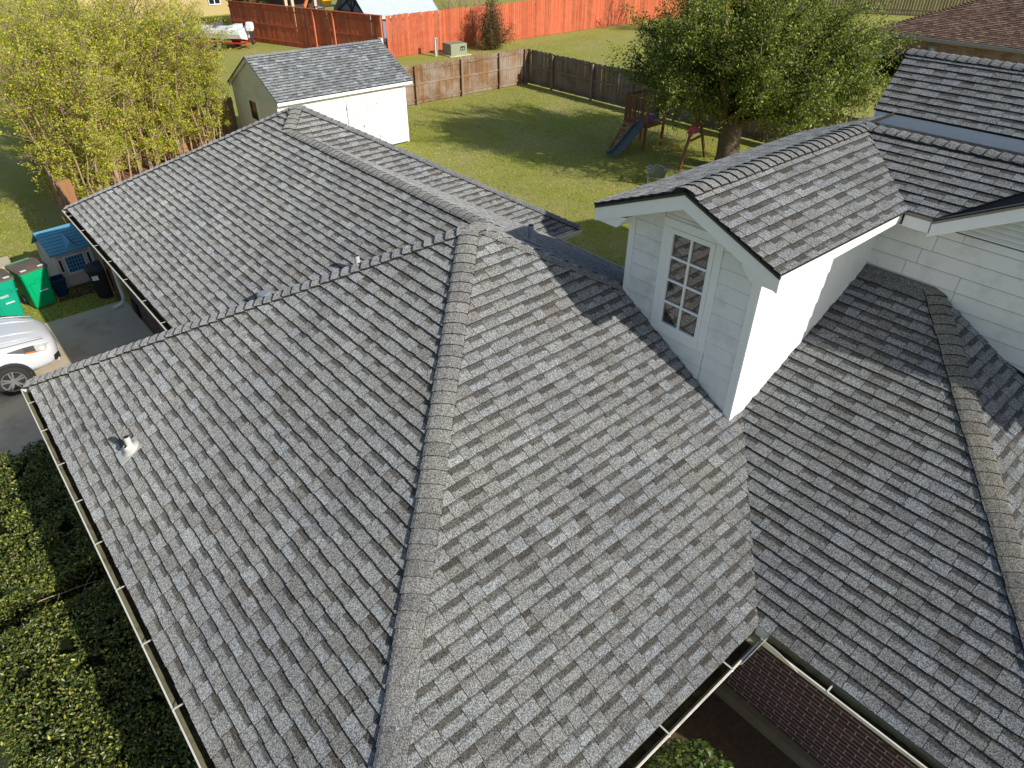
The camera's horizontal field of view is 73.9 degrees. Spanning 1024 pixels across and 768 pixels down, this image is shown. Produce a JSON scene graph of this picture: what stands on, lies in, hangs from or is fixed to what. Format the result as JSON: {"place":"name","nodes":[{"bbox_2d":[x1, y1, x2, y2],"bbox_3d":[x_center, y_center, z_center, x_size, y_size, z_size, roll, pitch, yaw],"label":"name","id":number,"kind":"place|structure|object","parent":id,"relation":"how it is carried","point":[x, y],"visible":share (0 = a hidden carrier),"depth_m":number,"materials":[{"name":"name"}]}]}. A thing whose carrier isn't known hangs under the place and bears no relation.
{"place":"outdoors","nodes":[
{"label":"outdoors","id":0,"kind":"place"},
{"bbox_2d":[0,256,10,268],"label":"path","id":1,"kind":"structure","parent":0,"point":[5,260],"depth_m":19.04,"materials":[{"name":"concrete"}]},
{"bbox_2d":[0,301,153,463],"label":"driveway","id":2,"kind":"structure","parent":0,"point":[88,334],"depth_m":15.65,"materials":[{"name":"concrete"}]},
{"bbox_2d":[0,316,60,395],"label":"parked car","id":3,"kind":"object","parent":2,"relation":"on","point":[28,345],"visible":0.99,"depth_m":13.99,"materials":[{"name":"paint"}]},
{"bbox_2d":[59,281,95,301],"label":"bare ground","id":4,"kind":"structure","parent":0,"point":[78,286],"depth_m":17.75,"materials":[{"name":"brown soil"}]},
{"bbox_2d":[49,272,68,296],"bbox_3d":[-11.622,-2.555,17.450,0.395,0.568,0.370,-27,44,-32],"label":"blue tub","id":5,"kind":"object","parent":4,"relation":"on","point":[59,285],"visible":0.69,"depth_m":17.41,"materials":[{"name":"plastic"}]},
{"bbox_2d":[56,0,229,23],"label":"yellow house","id":6,"kind":"structure","parent":0,"point":[217,7],"depth_m":56.79,"materials":[{"name":"yellow paint"}]},
{"bbox_2d":[208,0,220,4],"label":"window","id":7,"kind":"structure","parent":6,"relation":"in","point":[211,2],"depth_m":57.56,"materials":[{"name":"white glass"}]},
{"bbox_2d":[437,0,482,39],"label":"tree","id":8,"kind":"object","parent":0,"point":[455,3],"visible":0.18,"depth_m":48.58,"materials":[{"name":"green plant"}]},
{"bbox_2d":[0,0,968,767],"bbox_3d":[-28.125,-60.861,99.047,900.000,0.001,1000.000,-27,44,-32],"label":"ground","id":9,"kind":"structure","parent":0,"point":[16,178],"depth_m":28.33,"materials":[{"name":"green plant"}]},
{"bbox_2d":[0,268,23,316],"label":"wheeled bin","id":10,"kind":"object","parent":9,"relation":"on","point":[10,304],"visible":0.98,"depth_m":16.23,"materials":[{"name":"green plastic"}]},
{"bbox_2d":[5,257,55,308],"bbox_3d":[-11.880,-2.483,16.912,0.878,1.075,0.690,22,41,28],"label":"wheeled bin","id":11,"kind":"object","parent":9,"relation":"on","point":[30,275],"visible":0.99,"depth_m":16.67,"materials":[{"name":"green plastic"}]},
{"bbox_2d":[0,439,112,642],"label":"hedge","id":12,"kind":"object","parent":9,"relation":"on","point":[49,556],"visible":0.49,"depth_m":9.14,"materials":[{"name":"green plant"}]},
{"bbox_2d":[0,0,114,117],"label":"crape myrtle tree","id":13,"kind":"object","parent":9,"relation":"on","point":[15,19],"visible":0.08,"depth_m":25.03,"materials":[{"name":"green plant"}]},
{"bbox_2d":[31,223,94,288],"bbox_3d":[-11.796,-3.481,18.014,1.321,1.412,1.080,28,44,33],"label":"playhouse","id":14,"kind":"object","parent":9,"relation":"on","point":[65,250],"visible":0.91,"depth_m":17.67,"materials":[{"name":"blue plastic"}]},
{"bbox_2d":[62,251,86,274],"bbox_3d":[-11.382,-3.162,17.780,0.080,0.500,0.500,28,44,33],"label":"window frame","id":15,"kind":"structure","parent":14,"relation":"in","point":[74,263],"depth_m":17.77,"materials":[{"name":"plastic"}]},
{"bbox_2d":[0,9,130,201],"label":"crape myrtle tree","id":16,"kind":"object","parent":9,"relation":"on","point":[37,124],"visible":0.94,"depth_m":20.01,"materials":[{"name":"green plant"}]},
{"bbox_2d":[53,179,77,223],"bbox_3d":[-12.820,-5.070,19.866,0.470,1.764,0.066,-27,44,-32],"label":"fence return","id":17,"kind":"object","parent":9,"relation":"on","point":[66,186],"visible":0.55,"depth_m":19.55,"materials":[{"name":"brown wood"}]},
{"bbox_2d":[20,132,121,300],"bbox_3d":[-13.428,-5.363,20.422,0.185,2.046,11.213,-24,42,-30],"label":"cedar fence","id":18,"kind":"object","parent":9,"relation":"on","point":[96,255],"visible":0.48,"depth_m":19.41,"materials":[{"name":"brown wood"}]},
{"bbox_2d":[0,578,198,767],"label":"hedge","id":19,"kind":"object","parent":9,"relation":"on","point":[80,686],"visible":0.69,"depth_m":7.41,"materials":[{"name":"green plant"}]},
{"bbox_2d":[83,260,115,298],"bbox_3d":[-10.417,-2.691,17.332,0.660,0.916,0.660,-27,44,-32],"label":"dustbin","id":20,"kind":"object","parent":9,"relation":"on","point":[95,271],"visible":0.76,"depth_m":17.11,"materials":[{"name":"black plastic"}]},
{"bbox_2d":[22,102,209,176],"bbox_3d":[-14.577,-9.158,25.701,6.306,2.047,0.176,-27,44,-32],"label":"cedar fence","id":21,"kind":"object","parent":9,"relation":"on","point":[187,147],"visible":0.1,"depth_m":26.35,"materials":[{"name":"brown wood"}]},
{"bbox_2d":[205,97,237,138],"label":"wooden gate","id":22,"kind":"structure","parent":21,"relation":"attached to","point":[230,128],"depth_m":27.66,"materials":[{"name":"brown wood"}]},
{"bbox_2d":[72,157,174,198],"bbox_3d":[-12.876,-7.830,25.269,7.200,0.001,3.400,-27,44,-32],"label":"mulch bed","id":23,"kind":"object","parent":9,"relation":"on","point":[127,174],"depth_m":25.11,"materials":[{"name":"brown soil"}]},
{"bbox_2d":[0,0,153,194],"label":"crape myrtle tree","id":24,"kind":"object","parent":23,"relation":"on","point":[111,116],"visible":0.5,"depth_m":21.58,"materials":[{"name":"green plant"}]},
{"bbox_2d":[16,0,181,177],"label":"crape myrtle tree","id":25,"kind":"object","parent":23,"relation":"on","point":[151,132],"visible":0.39,"depth_m":23.29,"materials":[{"name":"green plant"}]},
{"bbox_2d":[46,0,206,161],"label":"crape myrtle tree","id":26,"kind":"object","parent":23,"relation":"on","point":[178,121],"visible":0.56,"depth_m":24.05,"materials":[{"name":"green plant"}]},
{"bbox_2d":[128,0,237,150],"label":"crape myrtle tree","id":27,"kind":"object","parent":23,"relation":"on","point":[207,71],"visible":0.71,"depth_m":25.29,"materials":[{"name":"green plant"}]},
{"bbox_2d":[130,299,141,318],"bbox_3d":[-9.198,-1.840,16.646,0.036,0.365,0.450,-27,44,-32],"label":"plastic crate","id":28,"kind":"object","parent":9,"relation":"on","point":[135,308],"visible":1,"depth_m":16.58,"materials":[{"name":"black plastic"}]},
{"bbox_2d":[176,20,255,49],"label":"motor boat","id":29,"kind":"object","parent":9,"relation":"on","point":[245,33],"visible":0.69,"depth_m":44.80,"materials":[{"name":"white plastic"}]},
{"bbox_2d":[244,0,268,18],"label":"shade tree","id":30,"kind":"object","parent":9,"relation":"on","point":[264,1],"visible":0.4,"depth_m":47.37,"materials":[{"name":"green plant"}]},
{"bbox_2d":[234,0,328,32],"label":"porch","id":31,"kind":"object","parent":9,"relation":"on","point":[297,3],"visible":0.18,"depth_m":53.12,"materials":[{"name":"metal"}]},
{"bbox_2d":[303,0,313,7],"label":"leaf blower","id":32,"kind":"object","parent":31,"relation":"hanging from","point":[305,4],"visible":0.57,"depth_m":49.80,"materials":[{"name":"orange plastic"}]},
{"bbox_2d":[225,0,384,47],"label":"red fence","id":33,"kind":"object","parent":9,"relation":"on","point":[317,33],"visible":0.72,"depth_m":44.92,"materials":[{"name":"red wood"}]},
{"bbox_2d":[227,37,412,144],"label":"garden shed","id":34,"kind":"structure","parent":9,"relation":"on","point":[360,85],"depth_m":26.10,"materials":[{"name":"white paint"}]},
{"bbox_2d":[247,97,259,120],"bbox_3d":[-9.854,-10.462,26.035,0.042,0.820,0.820,-27,44,-32],"label":"window","id":35,"kind":"structure","parent":34,"relation":"in","point":[253,107],"depth_m":26.01,"materials":[{"name":"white glass"}]},
{"bbox_2d":[346,99,364,131],"bbox_3d":[-6.087,-10.128,26.712,0.660,1.920,0.029,-27,44,-32],"label":"door","id":36,"kind":"structure","parent":34,"relation":"in","point":[354,107],"depth_m":26.45,"materials":[{"name":"white wood"}]},
{"bbox_2d":[361,96,380,137],"bbox_3d":[-5.575,-10.383,27.072,0.670,1.920,0.031,-27,44,-32],"label":"door","id":37,"kind":"structure","parent":34,"relation":"in","point":[369,104],"depth_m":26.91,"materials":[{"name":"white wood"}]},
{"bbox_2d":[313,4,334,21],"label":"storage rack","id":38,"kind":"object","parent":9,"relation":"on","point":[318,7],"visible":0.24,"depth_m":46.34,"materials":[{"name":"grey metal"}]},
{"bbox_2d":[319,0,330,5],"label":"yellow tote","id":39,"kind":"object","parent":38,"relation":"on","point":[325,2],"visible":1,"depth_m":46.34,"materials":[{"name":"yellow plastic"}]},
{"bbox_2d":[333,0,437,47],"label":"barn shed","id":40,"kind":"structure","parent":9,"relation":"on","point":[383,8],"depth_m":45.42,"materials":[{"name":"white metal"}]},
{"bbox_2d":[434,38,437,56],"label":"metal post","id":41,"kind":"object","parent":9,"relation":"on","point":[435,47],"visible":1,"depth_m":43.41,"materials":[{"name":"grey metal"}]},
{"bbox_2d":[439,41,470,57],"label":"utility box","id":42,"kind":"object","parent":9,"relation":"on","point":[451,49],"visible":0.98,"depth_m":43.71,"materials":[{"name":"metal"}]},
{"bbox_2d":[403,48,526,104],"bbox_3d":[-3.323,-15.117,34.109,10.900,2.027,0.180,-27,44,-32],"label":"wooden fence","id":43,"kind":"object","parent":9,"relation":"on","point":[484,72],"visible":0.72,"depth_m":34.74,"materials":[{"name":"brown wood"}]},
{"bbox_2d":[472,0,518,50],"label":"red tip shrub","id":44,"kind":"object","parent":9,"relation":"on","point":[492,37],"visible":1,"depth_m":44.80,"materials":[{"name":"green plant"}]},
{"bbox_2d":[20,48,1023,767],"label":"brick house","id":45,"kind":"structure","parent":9,"relation":"on","point":[366,450],"depth_m":7.18,"materials":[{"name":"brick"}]},
{"bbox_2d":[650,216,724,353],"bbox_3d":[1.939,-1.094,7.615,0.054,1.405,0.780,-27,44,-32],"label":"window","id":46,"kind":"structure","parent":45,"relation":"in","point":[690,259],"depth_m":7.58,"materials":[{"name":"clear glass"}]},
{"bbox_2d":[385,0,730,56],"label":"red fence","id":47,"kind":"object","parent":9,"relation":"on","point":[528,21],"visible":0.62,"depth_m":48.10,"materials":[{"name":"wood"}]},
{"bbox_2d":[606,89,705,170],"bbox_3d":[5.644,-9.930,26.631,3.019,2.060,3.687,-27,44,-32],"label":"playset","id":48,"kind":"object","parent":9,"relation":"on","point":[637,124],"visible":0.83,"depth_m":27.29,"materials":[{"name":"brown wood"}]},
{"bbox_2d":[687,124,699,134],"bbox_3d":[6.789,-9.545,25.505,0.558,0.352,0.308,-27,44,-32],"label":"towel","id":49,"kind":"object","parent":48,"relation":"hanging from","point":[694,129],"visible":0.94,"depth_m":25.46,"materials":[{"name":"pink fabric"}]},
{"bbox_2d":[647,164,667,183],"bbox_3d":[5.149,-7.489,24.184,0.720,0.884,0.867,7,36,10],"label":"garden chair","id":50,"kind":"object","parent":9,"relation":"on","point":[655,173],"visible":0.93,"depth_m":23.94,"materials":[{"name":"grey plastic"}]},
{"bbox_2d":[526,49,879,142],"bbox_3d":[9.903,-11.105,28.664,0.191,1.977,27.868,-27,44,-33],"label":"wooden fence","id":51,"kind":"object","parent":9,"relation":"on","point":[563,74],"visible":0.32,"depth_m":33.91,"materials":[{"name":"brown wood"}]},
{"bbox_2d":[640,692,800,767],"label":"flower bed","id":52,"kind":"object","parent":9,"relation":"on","point":[715,721],"depth_m":8.40,"materials":[{"name":"brown soil"}]},
{"bbox_2d":[641,737,733,767],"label":"evergreen bush","id":53,"kind":"object","parent":52,"relation":"on","point":[699,755],"visible":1,"depth_m":7.61,"materials":[{"name":"green plant"}]},
{"bbox_2d":[597,0,925,160],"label":"oak tree","id":54,"kind":"object","parent":9,"relation":"on","point":[746,62],"visible":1,"depth_m":21.97,"materials":[{"name":"green plant"}]},
{"bbox_2d":[784,0,971,15],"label":"fence","id":55,"kind":"object","parent":9,"relation":"on","point":[897,10],"visible":0.28,"depth_m":59.43,"materials":[{"name":"brown wood"}]},
{"bbox_2d":[874,51,905,83],"bbox_3d":[21.143,-17.247,37.289,1.504,1.782,2.613,-27,44,-32],"label":"dark shrub","id":56,"kind":"object","parent":9,"relation":"on","point":[893,68],"visible":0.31,"depth_m":37.16,"materials":[{"name":"green plant"}]},
{"bbox_2d":[869,0,1023,77],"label":"neighbour house","id":57,"kind":"structure","parent":0,"point":[990,29],"depth_m":35.54,"materials":[{"name":"brown"}]}
]}

